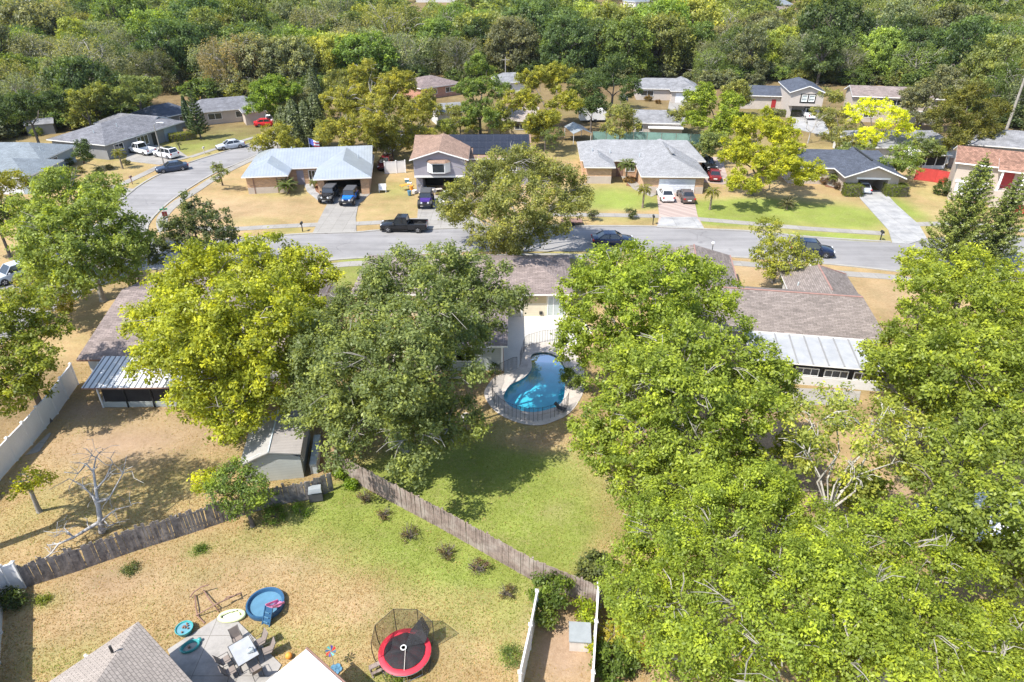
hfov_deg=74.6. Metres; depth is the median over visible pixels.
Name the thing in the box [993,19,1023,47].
oak tree
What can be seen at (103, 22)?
oak tree
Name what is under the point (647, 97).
bush
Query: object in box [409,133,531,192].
house
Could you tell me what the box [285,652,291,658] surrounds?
orange ball
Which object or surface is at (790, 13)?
oak tree
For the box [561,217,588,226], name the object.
utility trailer
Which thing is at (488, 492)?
green grass
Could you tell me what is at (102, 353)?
house
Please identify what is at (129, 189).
driveway
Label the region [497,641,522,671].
bush
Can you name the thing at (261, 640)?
patio chair
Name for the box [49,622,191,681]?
house
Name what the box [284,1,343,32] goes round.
oak tree
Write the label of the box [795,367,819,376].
window
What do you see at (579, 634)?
utility box
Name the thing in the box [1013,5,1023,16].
oak tree
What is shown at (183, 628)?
sand table
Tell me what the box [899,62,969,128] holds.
tree
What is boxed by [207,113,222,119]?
window
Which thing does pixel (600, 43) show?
oak tree
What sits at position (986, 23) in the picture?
oak tree
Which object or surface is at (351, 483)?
bush
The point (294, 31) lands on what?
oak tree
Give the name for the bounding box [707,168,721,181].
parked car
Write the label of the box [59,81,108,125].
tree
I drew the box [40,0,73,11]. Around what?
oak tree
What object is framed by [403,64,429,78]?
bush
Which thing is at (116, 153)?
palm tree
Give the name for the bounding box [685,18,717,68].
tree
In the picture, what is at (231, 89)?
bush
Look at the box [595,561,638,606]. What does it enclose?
palm tree
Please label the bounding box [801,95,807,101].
window
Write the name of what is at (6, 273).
parked car
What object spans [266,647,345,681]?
patio cover
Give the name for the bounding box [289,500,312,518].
bush
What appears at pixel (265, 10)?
oak tree
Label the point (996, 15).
oak tree
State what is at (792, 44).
oak tree
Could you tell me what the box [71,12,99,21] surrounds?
oak tree
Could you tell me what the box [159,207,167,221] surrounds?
street sign
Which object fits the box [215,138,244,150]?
parked car
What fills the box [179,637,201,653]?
toy pool
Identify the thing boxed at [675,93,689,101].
garage door
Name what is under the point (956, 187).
garage door
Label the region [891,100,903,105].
window
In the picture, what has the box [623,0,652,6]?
house
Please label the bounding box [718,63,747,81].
bush
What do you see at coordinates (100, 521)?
dead tree
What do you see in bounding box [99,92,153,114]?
bush
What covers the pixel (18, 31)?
oak tree
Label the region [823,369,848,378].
window
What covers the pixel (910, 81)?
bush
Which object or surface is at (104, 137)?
house
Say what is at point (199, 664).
patio
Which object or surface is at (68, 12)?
oak tree
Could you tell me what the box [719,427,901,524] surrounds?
tree
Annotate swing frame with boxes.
[190,584,241,623]
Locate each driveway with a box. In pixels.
[87,187,134,205]
[126,145,188,164]
[313,193,370,233]
[417,195,482,228]
[657,193,702,229]
[657,217,703,228]
[668,101,684,109]
[704,157,726,184]
[791,116,828,134]
[859,190,926,243]
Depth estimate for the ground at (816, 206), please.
42.86 m
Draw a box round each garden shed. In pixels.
[24,117,57,135]
[241,410,321,481]
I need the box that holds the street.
[0,133,1023,343]
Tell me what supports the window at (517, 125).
in the house at (518, 116)
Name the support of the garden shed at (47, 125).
on the ground at (816, 206)
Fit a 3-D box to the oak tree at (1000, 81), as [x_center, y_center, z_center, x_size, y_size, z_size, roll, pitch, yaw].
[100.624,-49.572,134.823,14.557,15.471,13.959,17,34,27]
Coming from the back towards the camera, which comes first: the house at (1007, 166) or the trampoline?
the house at (1007, 166)
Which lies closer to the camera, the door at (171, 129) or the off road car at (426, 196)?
the off road car at (426, 196)
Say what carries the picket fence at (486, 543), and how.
on the ground at (816, 206)
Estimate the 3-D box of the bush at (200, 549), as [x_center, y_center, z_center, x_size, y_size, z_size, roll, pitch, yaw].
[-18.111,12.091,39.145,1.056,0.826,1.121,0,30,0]
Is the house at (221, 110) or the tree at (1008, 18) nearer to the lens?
the house at (221, 110)
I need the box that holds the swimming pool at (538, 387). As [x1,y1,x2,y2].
[504,353,564,411]
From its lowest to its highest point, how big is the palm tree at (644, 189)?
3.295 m
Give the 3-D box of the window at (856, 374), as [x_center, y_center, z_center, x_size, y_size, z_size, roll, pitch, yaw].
[27.856,2.808,52.971,1.800,0.700,0.090,5,31,8]
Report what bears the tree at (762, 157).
on the ground at (816, 206)
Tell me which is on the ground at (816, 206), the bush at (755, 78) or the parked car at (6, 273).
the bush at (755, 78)
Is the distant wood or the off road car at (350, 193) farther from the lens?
the distant wood
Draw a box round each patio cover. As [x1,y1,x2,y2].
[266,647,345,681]
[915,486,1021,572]
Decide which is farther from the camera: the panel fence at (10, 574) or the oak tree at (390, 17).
the oak tree at (390, 17)
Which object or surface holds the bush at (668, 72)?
on the ground at (816, 206)
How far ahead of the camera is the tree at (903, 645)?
26.21 m
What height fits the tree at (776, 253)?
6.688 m
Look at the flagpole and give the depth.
102.11 m
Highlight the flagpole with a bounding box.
[308,138,319,146]
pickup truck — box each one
[128,141,156,155]
[380,213,427,232]
[802,107,816,119]
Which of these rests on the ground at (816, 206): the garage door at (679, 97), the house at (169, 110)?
the house at (169, 110)
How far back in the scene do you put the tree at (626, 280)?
47.26 m
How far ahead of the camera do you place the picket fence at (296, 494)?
42.21 m
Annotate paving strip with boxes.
[26,432,50,454]
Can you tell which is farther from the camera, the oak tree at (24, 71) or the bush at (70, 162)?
the oak tree at (24, 71)
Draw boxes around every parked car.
[0,260,24,285]
[152,146,179,159]
[155,160,188,173]
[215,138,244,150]
[253,118,272,126]
[377,153,393,169]
[591,230,634,246]
[656,187,674,201]
[676,189,695,202]
[701,154,717,170]
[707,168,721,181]
[789,237,834,258]
[858,181,871,193]
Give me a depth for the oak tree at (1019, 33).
167.86 m
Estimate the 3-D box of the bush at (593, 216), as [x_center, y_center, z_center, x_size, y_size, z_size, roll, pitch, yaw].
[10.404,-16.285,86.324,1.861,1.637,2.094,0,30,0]
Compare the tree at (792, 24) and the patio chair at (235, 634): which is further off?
the tree at (792, 24)
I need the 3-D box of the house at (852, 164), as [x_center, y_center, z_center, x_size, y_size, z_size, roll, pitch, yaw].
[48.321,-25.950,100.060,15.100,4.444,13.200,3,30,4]
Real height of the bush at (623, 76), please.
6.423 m
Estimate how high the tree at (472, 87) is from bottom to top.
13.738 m
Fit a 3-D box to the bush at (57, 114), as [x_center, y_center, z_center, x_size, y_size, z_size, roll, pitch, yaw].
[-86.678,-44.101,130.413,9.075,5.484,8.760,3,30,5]
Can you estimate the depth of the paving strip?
47.28 m
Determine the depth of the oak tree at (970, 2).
217.87 m
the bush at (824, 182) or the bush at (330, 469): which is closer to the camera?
the bush at (330, 469)
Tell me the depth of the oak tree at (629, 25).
173.78 m
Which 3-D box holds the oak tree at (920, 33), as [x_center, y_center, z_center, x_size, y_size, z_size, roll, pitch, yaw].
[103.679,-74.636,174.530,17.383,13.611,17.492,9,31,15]
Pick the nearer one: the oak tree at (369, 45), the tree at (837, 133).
the tree at (837, 133)
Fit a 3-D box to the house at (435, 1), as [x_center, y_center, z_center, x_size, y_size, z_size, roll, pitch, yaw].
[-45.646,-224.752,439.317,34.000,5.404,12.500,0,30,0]
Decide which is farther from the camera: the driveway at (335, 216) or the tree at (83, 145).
the tree at (83, 145)
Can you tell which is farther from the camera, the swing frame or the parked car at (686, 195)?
the parked car at (686, 195)
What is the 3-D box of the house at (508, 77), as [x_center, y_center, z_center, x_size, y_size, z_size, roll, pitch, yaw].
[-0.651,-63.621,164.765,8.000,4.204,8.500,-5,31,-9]
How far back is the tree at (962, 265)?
52.02 m
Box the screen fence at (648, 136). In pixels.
[592,131,701,145]
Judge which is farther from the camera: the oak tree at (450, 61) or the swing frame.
the oak tree at (450, 61)
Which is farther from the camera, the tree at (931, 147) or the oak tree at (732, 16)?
the oak tree at (732, 16)
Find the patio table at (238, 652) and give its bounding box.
[228,634,259,672]
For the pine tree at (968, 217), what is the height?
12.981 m
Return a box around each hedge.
[168,130,197,141]
[776,109,801,116]
[841,182,865,197]
[880,182,910,196]
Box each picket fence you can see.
[16,501,223,586]
[219,472,333,521]
[334,452,602,608]
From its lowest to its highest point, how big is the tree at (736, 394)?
12.678 m
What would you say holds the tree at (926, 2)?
on the ground at (816, 206)
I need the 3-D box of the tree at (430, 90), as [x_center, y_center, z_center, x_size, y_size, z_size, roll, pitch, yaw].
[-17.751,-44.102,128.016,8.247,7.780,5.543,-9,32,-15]
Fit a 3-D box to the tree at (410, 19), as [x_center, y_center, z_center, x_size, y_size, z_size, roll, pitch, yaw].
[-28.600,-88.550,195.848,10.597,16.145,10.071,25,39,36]
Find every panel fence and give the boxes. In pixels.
[0,362,78,480]
[0,560,26,663]
[518,589,538,681]
[591,582,599,681]
[947,157,954,167]
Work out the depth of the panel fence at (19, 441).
47.99 m
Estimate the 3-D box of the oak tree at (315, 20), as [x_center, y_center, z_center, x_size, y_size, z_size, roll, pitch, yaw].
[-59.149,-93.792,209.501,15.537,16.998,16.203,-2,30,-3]
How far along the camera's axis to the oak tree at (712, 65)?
171.88 m
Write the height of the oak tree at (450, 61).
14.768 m
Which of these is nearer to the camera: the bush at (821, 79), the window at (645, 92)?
the window at (645, 92)
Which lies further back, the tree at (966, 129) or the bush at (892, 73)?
the bush at (892, 73)
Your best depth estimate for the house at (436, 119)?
132.86 m
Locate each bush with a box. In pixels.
[0,111,23,138]
[0,123,21,138]
[0,585,33,613]
[9,110,42,135]
[27,591,53,608]
[28,126,43,135]
[43,107,92,127]
[59,108,99,128]
[65,157,73,165]
[77,166,85,173]
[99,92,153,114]
[100,98,139,118]
[104,164,114,169]
[118,558,138,576]
[122,159,130,164]
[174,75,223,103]
[191,541,208,556]
[212,76,236,97]
[223,79,249,96]
[238,76,257,96]
[261,502,288,527]
[277,76,299,98]
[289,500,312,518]
[290,75,308,89]
[298,72,331,101]
[321,461,336,476]
[331,468,347,480]
[341,476,359,490]
[355,488,375,504]
[377,506,392,521]
[384,673,409,681]
[399,522,419,544]
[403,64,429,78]
[435,539,454,561]
[443,67,467,81]
[467,556,490,574]
[487,362,501,374]
[490,61,513,74]
[497,580,515,601]
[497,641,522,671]
[514,59,541,73]
[524,570,575,611]
[527,598,559,630]
[558,365,585,389]
[559,63,584,80]
[569,69,587,81]
[571,592,599,626]
[573,547,614,587]
[583,65,604,82]
[584,631,602,654]
[586,209,599,220]
[588,637,641,681]
[599,62,632,79]
[622,175,635,182]
[623,207,637,218]
[626,61,649,77]
[630,638,650,670]
[642,63,661,76]
[643,95,652,100]
[654,62,677,77]
[662,54,695,74]
[682,69,697,80]
[691,70,723,88]
[713,68,738,88]
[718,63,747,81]
[730,63,758,83]
[740,71,764,84]
[755,59,781,79]
[764,63,793,80]
[778,59,802,78]
[788,67,816,82]
[807,68,828,83]
[819,68,837,82]
[819,177,828,184]
[834,182,841,189]
[835,64,869,84]
[847,67,877,83]
[866,71,886,85]
[882,66,908,85]
[887,65,924,86]
[898,66,933,86]
[933,176,954,195]
[963,598,1023,656]
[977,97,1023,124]
[994,97,1023,128]
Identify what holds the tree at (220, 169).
on the ground at (816, 206)
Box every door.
[0,180,24,193]
[151,132,157,144]
[163,125,176,141]
[296,170,304,184]
[616,163,622,176]
[658,179,695,192]
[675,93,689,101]
[771,99,775,108]
[954,183,981,193]
[999,172,1015,188]
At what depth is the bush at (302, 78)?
154.71 m
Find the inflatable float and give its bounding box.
[217,609,245,622]
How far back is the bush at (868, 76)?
171.09 m
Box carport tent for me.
[564,122,590,144]
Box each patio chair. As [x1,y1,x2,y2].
[212,652,233,666]
[217,662,238,681]
[228,625,242,642]
[248,661,264,680]
[253,627,268,649]
[261,637,275,660]
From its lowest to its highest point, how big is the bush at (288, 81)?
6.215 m
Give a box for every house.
[0,142,76,193]
[46,113,184,159]
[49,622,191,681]
[76,269,338,407]
[129,102,190,126]
[189,96,265,124]
[241,145,373,193]
[351,255,574,370]
[398,75,459,97]
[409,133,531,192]
[416,0,454,1]
[431,102,464,125]
[488,106,539,134]
[491,72,525,91]
[577,139,708,193]
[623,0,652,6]
[633,109,685,132]
[634,76,698,101]
[652,244,885,390]
[737,77,824,117]
[776,146,906,190]
[780,0,792,6]
[832,130,956,168]
[842,85,944,124]
[946,145,1023,212]
[963,130,1023,151]
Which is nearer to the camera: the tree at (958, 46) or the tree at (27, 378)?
the tree at (27, 378)
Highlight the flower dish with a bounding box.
[330,663,341,673]
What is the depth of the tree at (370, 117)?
108.25 m
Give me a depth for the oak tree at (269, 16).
214.06 m
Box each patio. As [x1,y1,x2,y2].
[167,618,281,681]
[504,316,591,372]
[783,388,860,404]
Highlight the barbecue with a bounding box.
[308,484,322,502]
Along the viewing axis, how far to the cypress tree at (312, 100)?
114.44 m
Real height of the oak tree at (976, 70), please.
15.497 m
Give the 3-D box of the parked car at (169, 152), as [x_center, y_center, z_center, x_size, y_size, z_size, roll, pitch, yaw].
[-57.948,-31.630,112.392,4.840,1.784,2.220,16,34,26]
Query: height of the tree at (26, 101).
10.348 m
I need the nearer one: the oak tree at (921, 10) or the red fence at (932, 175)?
the red fence at (932, 175)
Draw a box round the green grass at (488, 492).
[0,363,673,681]
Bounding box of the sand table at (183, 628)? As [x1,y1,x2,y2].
[175,620,192,636]
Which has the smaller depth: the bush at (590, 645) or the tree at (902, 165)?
the bush at (590, 645)
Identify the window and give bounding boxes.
[113,142,123,150]
[136,134,148,143]
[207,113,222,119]
[235,111,241,117]
[308,170,315,179]
[426,160,450,173]
[445,86,453,91]
[455,349,474,361]
[515,123,523,129]
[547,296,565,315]
[625,164,634,171]
[641,90,653,95]
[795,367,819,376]
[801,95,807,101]
[808,95,814,101]
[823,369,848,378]
[852,372,878,381]
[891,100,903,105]
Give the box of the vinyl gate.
[383,160,405,173]
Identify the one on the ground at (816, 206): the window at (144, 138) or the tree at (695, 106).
the tree at (695, 106)
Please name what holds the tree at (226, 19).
on the ground at (816, 206)
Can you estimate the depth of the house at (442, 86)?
157.94 m
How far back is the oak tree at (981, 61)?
150.65 m
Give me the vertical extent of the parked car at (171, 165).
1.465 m
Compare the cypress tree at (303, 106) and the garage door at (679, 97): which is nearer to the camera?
the cypress tree at (303, 106)
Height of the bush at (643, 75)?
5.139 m
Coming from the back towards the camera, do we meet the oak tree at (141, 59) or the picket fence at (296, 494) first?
the oak tree at (141, 59)
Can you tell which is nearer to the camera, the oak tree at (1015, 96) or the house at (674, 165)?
the house at (674, 165)
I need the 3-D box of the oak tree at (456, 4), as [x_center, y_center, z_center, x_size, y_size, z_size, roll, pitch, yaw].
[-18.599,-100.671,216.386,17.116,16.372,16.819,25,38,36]
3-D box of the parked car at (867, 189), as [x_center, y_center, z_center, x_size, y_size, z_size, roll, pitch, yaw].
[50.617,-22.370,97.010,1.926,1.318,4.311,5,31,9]
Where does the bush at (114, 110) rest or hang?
on the ground at (816, 206)
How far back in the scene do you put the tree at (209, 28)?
168.91 m
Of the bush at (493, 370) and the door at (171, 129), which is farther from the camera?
the door at (171, 129)
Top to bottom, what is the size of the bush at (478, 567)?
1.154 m
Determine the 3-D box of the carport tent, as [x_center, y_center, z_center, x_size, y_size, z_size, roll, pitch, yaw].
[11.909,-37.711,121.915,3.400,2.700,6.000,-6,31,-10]
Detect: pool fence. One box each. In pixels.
[492,373,568,420]
[494,357,516,375]
[520,329,556,364]
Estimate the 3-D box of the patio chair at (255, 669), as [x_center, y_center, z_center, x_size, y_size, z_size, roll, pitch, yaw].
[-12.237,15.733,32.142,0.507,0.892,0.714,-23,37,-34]
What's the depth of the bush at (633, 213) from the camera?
86.49 m
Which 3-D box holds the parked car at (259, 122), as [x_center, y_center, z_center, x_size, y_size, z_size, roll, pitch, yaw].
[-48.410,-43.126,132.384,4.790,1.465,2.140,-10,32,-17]
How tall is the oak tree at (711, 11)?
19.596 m
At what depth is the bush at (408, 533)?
39.83 m
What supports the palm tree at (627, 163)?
on the ground at (816, 206)
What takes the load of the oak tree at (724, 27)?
on the ground at (816, 206)
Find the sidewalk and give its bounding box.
[114,137,1023,280]
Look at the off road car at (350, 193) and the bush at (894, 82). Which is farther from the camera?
the bush at (894, 82)
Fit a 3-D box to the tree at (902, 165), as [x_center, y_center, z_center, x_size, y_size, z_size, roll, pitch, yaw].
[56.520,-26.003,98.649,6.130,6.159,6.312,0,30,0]
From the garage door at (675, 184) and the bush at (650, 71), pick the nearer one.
the garage door at (675, 184)
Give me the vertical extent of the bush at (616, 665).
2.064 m
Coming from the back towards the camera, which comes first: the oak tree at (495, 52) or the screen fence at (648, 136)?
the oak tree at (495, 52)
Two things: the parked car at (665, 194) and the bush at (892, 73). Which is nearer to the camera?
the parked car at (665, 194)
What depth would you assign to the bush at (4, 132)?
122.01 m
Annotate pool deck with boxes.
[484,341,584,424]
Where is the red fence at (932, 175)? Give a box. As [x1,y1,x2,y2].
[913,168,949,183]
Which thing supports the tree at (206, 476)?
on the ground at (816, 206)
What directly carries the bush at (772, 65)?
on the ground at (816, 206)
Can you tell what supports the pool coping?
on the pool deck
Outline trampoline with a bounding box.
[371,609,433,681]
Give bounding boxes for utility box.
[569,621,590,651]
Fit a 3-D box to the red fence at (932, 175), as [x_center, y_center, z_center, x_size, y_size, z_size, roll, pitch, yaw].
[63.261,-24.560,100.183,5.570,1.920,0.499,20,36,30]
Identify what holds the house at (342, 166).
on the ground at (816, 206)
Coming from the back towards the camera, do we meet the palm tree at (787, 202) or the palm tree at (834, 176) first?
the palm tree at (834, 176)
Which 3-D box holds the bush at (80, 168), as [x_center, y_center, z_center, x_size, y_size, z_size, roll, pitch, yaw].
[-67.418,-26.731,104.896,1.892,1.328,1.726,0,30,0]
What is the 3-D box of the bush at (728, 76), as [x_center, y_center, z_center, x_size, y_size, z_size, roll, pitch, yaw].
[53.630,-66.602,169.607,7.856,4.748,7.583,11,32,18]
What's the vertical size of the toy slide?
0.960 m
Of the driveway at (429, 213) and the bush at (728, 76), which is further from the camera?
the bush at (728, 76)
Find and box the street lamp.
[153,122,163,163]
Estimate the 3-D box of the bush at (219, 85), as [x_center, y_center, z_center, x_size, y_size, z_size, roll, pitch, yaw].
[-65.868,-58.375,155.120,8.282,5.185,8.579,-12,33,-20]
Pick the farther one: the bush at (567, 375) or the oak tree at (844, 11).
the oak tree at (844, 11)
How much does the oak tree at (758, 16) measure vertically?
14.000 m
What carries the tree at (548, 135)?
on the ground at (816, 206)
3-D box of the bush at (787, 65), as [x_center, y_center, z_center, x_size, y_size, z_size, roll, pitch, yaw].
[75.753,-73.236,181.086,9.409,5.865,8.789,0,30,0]
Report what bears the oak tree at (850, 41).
on the ground at (816, 206)
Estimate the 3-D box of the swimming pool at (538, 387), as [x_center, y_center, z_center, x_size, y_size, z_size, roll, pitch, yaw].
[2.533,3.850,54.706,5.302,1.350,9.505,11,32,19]
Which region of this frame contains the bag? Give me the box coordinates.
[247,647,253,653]
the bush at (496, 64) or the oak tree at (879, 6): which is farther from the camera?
the oak tree at (879, 6)
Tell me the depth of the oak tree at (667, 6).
186.16 m
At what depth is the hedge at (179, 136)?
122.12 m
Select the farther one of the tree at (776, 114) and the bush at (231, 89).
the bush at (231, 89)
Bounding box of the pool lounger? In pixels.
[554,402,566,412]
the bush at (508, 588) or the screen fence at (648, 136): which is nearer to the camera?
the bush at (508, 588)
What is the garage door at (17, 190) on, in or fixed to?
in the house at (31, 159)
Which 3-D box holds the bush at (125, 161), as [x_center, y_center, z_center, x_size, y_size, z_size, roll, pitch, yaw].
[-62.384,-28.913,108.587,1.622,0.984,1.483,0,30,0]
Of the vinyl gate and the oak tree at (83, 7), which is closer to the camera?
the vinyl gate
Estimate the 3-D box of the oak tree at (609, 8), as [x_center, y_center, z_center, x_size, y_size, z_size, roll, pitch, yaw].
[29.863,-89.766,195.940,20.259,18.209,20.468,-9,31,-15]
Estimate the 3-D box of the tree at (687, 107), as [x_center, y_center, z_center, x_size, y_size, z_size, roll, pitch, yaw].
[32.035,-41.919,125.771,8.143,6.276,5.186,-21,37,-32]
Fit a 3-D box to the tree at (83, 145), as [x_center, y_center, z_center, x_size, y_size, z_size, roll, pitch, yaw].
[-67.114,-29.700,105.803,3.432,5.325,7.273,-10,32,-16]
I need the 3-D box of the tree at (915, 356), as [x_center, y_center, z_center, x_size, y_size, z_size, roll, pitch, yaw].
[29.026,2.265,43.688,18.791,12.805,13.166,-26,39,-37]
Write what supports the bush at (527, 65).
on the ground at (816, 206)
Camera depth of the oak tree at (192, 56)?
160.58 m
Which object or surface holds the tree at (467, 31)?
on the ground at (816, 206)
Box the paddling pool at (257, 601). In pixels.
[245,587,284,620]
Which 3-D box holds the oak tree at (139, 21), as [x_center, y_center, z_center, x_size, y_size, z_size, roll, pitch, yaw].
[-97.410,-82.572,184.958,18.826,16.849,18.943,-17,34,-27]
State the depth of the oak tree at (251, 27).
170.44 m
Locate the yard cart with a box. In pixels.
[378,184,386,191]
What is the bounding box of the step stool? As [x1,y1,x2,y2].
[369,661,383,678]
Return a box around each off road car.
[317,182,339,202]
[338,185,359,205]
[417,187,433,207]
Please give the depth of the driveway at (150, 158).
111.94 m
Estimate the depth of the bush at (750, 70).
171.70 m
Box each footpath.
[304,184,327,202]
[621,176,655,196]
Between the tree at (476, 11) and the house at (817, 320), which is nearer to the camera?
the house at (817, 320)
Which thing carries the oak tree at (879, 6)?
on the ground at (816, 206)
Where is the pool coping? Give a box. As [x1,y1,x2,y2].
[499,350,568,414]
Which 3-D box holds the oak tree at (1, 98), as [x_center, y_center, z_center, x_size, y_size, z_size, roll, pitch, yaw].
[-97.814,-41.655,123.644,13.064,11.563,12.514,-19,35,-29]
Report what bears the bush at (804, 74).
on the ground at (816, 206)
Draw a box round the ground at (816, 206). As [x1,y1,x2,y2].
[0,0,1023,681]
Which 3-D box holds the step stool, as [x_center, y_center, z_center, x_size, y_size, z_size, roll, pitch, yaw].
[-6.587,15.816,32.496,0.600,0.500,0.600,-16,34,-26]
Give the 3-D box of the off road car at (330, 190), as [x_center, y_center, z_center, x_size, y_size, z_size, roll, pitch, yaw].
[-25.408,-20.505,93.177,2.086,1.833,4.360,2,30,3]
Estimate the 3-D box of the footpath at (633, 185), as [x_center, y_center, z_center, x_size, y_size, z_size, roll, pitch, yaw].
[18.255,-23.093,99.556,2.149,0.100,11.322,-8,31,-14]
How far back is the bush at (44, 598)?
36.01 m
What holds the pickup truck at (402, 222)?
on the street
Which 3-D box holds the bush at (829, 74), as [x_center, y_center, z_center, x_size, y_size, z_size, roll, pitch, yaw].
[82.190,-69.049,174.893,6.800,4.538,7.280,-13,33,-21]
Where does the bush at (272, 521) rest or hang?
on the ground at (816, 206)
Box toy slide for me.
[261,599,284,626]
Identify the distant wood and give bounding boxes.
[11,0,1023,24]
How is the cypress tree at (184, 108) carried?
on the ground at (816, 206)
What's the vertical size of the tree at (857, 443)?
10.035 m
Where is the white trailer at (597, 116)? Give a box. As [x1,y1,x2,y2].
[579,108,606,122]
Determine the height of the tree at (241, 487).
4.605 m
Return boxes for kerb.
[52,131,1022,271]
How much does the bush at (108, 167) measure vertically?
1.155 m
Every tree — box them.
[0,0,69,40]
[0,17,24,66]
[0,27,43,44]
[0,51,45,92]
[0,58,43,93]
[0,69,56,132]
[0,88,70,142]
[0,90,23,133]
[0,163,160,308]
[0,168,31,219]
[0,195,30,257]
[0,276,76,317]
[0,280,79,422]
[1,463,58,513]
[2,26,82,66]
[5,22,48,40]
[6,35,52,57]
[26,56,55,90]
[34,13,74,35]
[35,439,142,564]
[38,32,139,119]
[39,56,76,95]
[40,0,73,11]
[40,52,123,113]
[50,28,110,60]
[51,30,126,86]
[54,14,97,43]
[55,2,88,19]
[57,15,121,44]
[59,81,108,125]
[65,0,107,17]
[70,138,95,163]
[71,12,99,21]
[83,18,126,35]
[86,0,157,35]
[88,1,133,22]
[98,74,163,110]
[99,43,158,80]
[101,25,155,57]
[111,148,127,168]
[116,226,346,447]
[118,7,184,50]
[118,44,149,71]
[123,46,188,94]
[128,15,210,84]
[129,235,167,282]
[138,0,159,12]
[151,189,241,261]
[167,0,224,20]
[174,20,199,74]
[181,96,191,129]
[184,36,225,81]
[186,2,224,33]
[186,92,210,138]
[186,465,218,511]
[193,33,264,93]
[194,20,225,60]
[198,455,279,527]
[209,161,230,185]
[211,12,236,30]
[213,0,277,30]
[214,31,292,82]
[217,19,280,57]
[241,2,280,25]
[241,73,302,120]
[246,120,303,152]
[255,10,287,26]
[257,32,324,81]
[267,237,537,492]
[269,0,295,23]
[270,18,304,34]
[271,23,324,77]
[272,105,293,146]
[274,176,298,193]
[278,86,317,105]
[281,98,306,147]
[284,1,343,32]
[293,99,314,147]
[299,10,335,31]
[301,34,344,77]
[303,67,325,108]
[305,92,328,146]
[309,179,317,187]
[312,114,343,146]
[314,0,361,28]
[314,10,382,35]
[314,68,360,117]
[315,31,366,75]
[317,57,445,151]
[326,13,383,35]
[329,25,359,49]
[331,30,400,83]
[333,0,374,15]
[345,1,378,25]
[349,25,397,68]
[357,0,431,61]
[369,114,414,158]
[384,28,440,77]
[389,9,439,63]
[399,9,421,33]
[403,16,461,71]
[406,86,437,126]
[424,9,450,21]
[429,1,473,29]
[430,32,482,80]
[432,141,595,255]
[434,4,470,31]
[434,117,459,134]
[445,103,476,133]
[450,9,503,54]
[450,49,512,133]
[459,15,490,54]
[474,8,491,16]
[481,98,516,133]
[482,14,539,71]
[484,13,545,62]
[496,0,561,62]
[501,60,584,142]
[513,0,559,13]
[529,119,565,151]
[535,12,595,68]
[536,4,587,61]
[548,237,744,400]
[566,0,611,17]
[566,78,601,99]
[566,311,808,530]
[573,15,627,69]
[575,91,613,131]
[583,0,638,27]
[585,26,636,67]
[585,51,642,115]
[590,455,906,681]
[593,14,657,75]
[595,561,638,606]
[596,617,630,658]
[599,101,642,139]
[617,158,635,181]
[627,10,697,69]
[628,0,693,61]
[636,184,652,207]
[665,99,697,120]
[672,0,726,37]
[679,81,748,146]
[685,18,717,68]
[685,95,707,126]
[688,46,730,83]
[689,37,732,71]
[690,128,729,157]
[705,187,721,209]
[707,20,746,64]
[708,6,747,24]
[709,21,771,68]
[715,104,828,195]
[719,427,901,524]
[720,78,755,108]
[722,24,745,64]
[726,24,769,73]
[736,9,788,29]
[748,216,823,283]
[752,16,783,56]
[756,108,780,123]
[758,30,781,64]
[767,24,804,62]
[770,380,948,525]
[775,489,1023,681]
[778,195,798,209]
[779,29,838,68]
[780,0,832,28]
[787,0,877,65]
[787,18,817,39]
[795,24,845,84]
[802,114,826,142]
[809,86,864,135]
[816,22,867,67]
[818,103,864,148]
[827,46,875,84]
[827,173,837,184]
[834,139,875,149]
[843,96,920,149]
[853,11,906,70]
[853,25,912,77]
[853,260,1023,464]
[862,0,923,27]
[874,0,917,27]
[877,141,926,175]
[882,41,953,85]
[883,13,924,31]
[884,24,947,70]
[886,395,1023,607]
[888,239,1023,320]
[896,85,927,118]
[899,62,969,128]
[904,0,935,11]
[908,129,947,167]
[909,3,935,20]
[919,0,990,42]
[919,152,996,264]
[920,3,968,20]
[923,79,1015,150]
[929,0,985,18]
[930,14,1007,72]
[930,19,991,78]
[945,48,991,79]
[952,54,1016,86]
[957,33,1023,96]
[963,0,1017,15]
[971,172,1023,267]
[972,53,1023,115]
[982,11,1008,24]
[991,13,1023,35]
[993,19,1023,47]
[996,71,1023,129]
[1002,30,1022,39]
[1003,9,1023,31]
[1005,57,1023,129]
[1009,14,1023,33]
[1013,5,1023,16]
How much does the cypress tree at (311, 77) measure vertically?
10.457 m
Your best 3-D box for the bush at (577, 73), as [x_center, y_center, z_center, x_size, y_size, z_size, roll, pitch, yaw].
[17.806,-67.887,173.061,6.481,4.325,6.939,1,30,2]
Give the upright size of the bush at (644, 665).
1.240 m
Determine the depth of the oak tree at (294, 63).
156.04 m
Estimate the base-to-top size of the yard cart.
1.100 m
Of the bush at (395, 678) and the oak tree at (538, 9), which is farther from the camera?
the oak tree at (538, 9)

